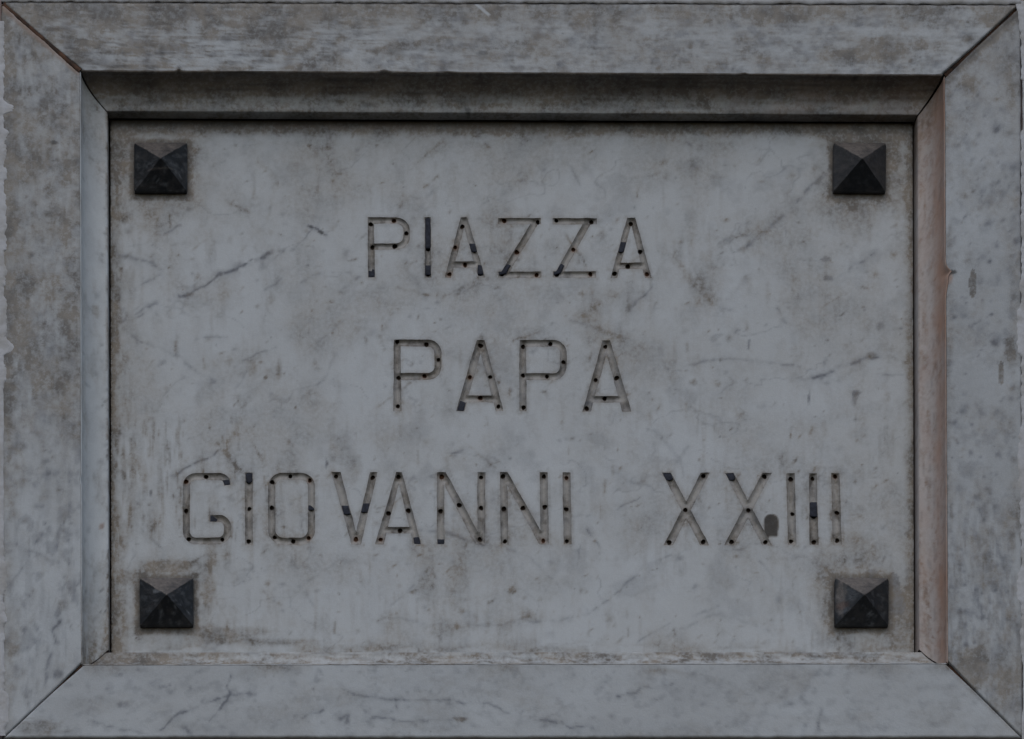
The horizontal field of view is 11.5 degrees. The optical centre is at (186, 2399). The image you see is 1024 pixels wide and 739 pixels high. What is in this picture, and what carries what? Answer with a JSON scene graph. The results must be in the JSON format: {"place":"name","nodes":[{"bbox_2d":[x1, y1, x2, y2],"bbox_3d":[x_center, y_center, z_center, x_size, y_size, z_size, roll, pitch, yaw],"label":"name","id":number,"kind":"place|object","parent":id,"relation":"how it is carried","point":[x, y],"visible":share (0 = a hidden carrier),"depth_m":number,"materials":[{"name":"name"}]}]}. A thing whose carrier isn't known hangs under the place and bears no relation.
{"place":"outdoors","nodes":[
{"label":"outdoors","id":0,"kind":"place"},
{"bbox_2d":[140,578,193,627],"bbox_3d":[-0.019,-1.683,4.738,0.051,0.046,0.026,0,0,0],"label":"pyramid stud","id":1,"kind":"object","parent":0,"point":[166,602],"visible":1,"depth_m":4.74,"materials":[{"name":"metal"}]},
{"bbox_2d":[0,0,1023,738],"bbox_3d":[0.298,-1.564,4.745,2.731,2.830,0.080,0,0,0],"label":"street sign","id":2,"kind":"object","parent":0,"point":[6,346],"depth_m":4.71,"materials":[{"name":"grey stone"}]},
{"bbox_2d":[1,2,1021,738],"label":"stone frame","id":3,"kind":"object","parent":2,"relation":"attached to","point":[717,62],"visible":1,"depth_m":4.71,"materials":[{"name":"stone"}]},
{"bbox_2d":[110,118,913,652],"bbox_3d":[0.305,-1.886,4.764,0.754,0.512,0.028,0,0,0],"label":"marble plaque","id":4,"kind":"object","parent":3,"relation":"attached to","point":[438,386],"visible":1,"depth_m":4.75,"materials":[{"name":"grey stone"}]},
{"bbox_2d":[134,143,186,193],"bbox_3d":[-0.024,-2.091,4.738,0.050,0.047,0.026,0,0,0],"label":"pyramid stud","id":5,"kind":"object","parent":4,"relation":"attached to","point":[160,168],"visible":1,"depth_m":4.74,"materials":[{"name":"metal"}]},
{"bbox_2d":[832,143,885,194],"bbox_3d":[0.630,-2.091,4.738,0.050,0.047,0.026,0,0,0],"label":"pyramid stud","id":6,"kind":"object","parent":4,"relation":"attached to","point":[859,168],"visible":1,"depth_m":4.74,"materials":[{"name":"metal"}]},
{"bbox_2d":[834,578,888,627],"bbox_3d":[0.632,-1.683,4.738,0.051,0.046,0.026,0,0,0],"label":"pyramid stud","id":7,"kind":"object","parent":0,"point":[861,602],"visible":1,"depth_m":4.74,"materials":[{"name":"metal"}]}
]}

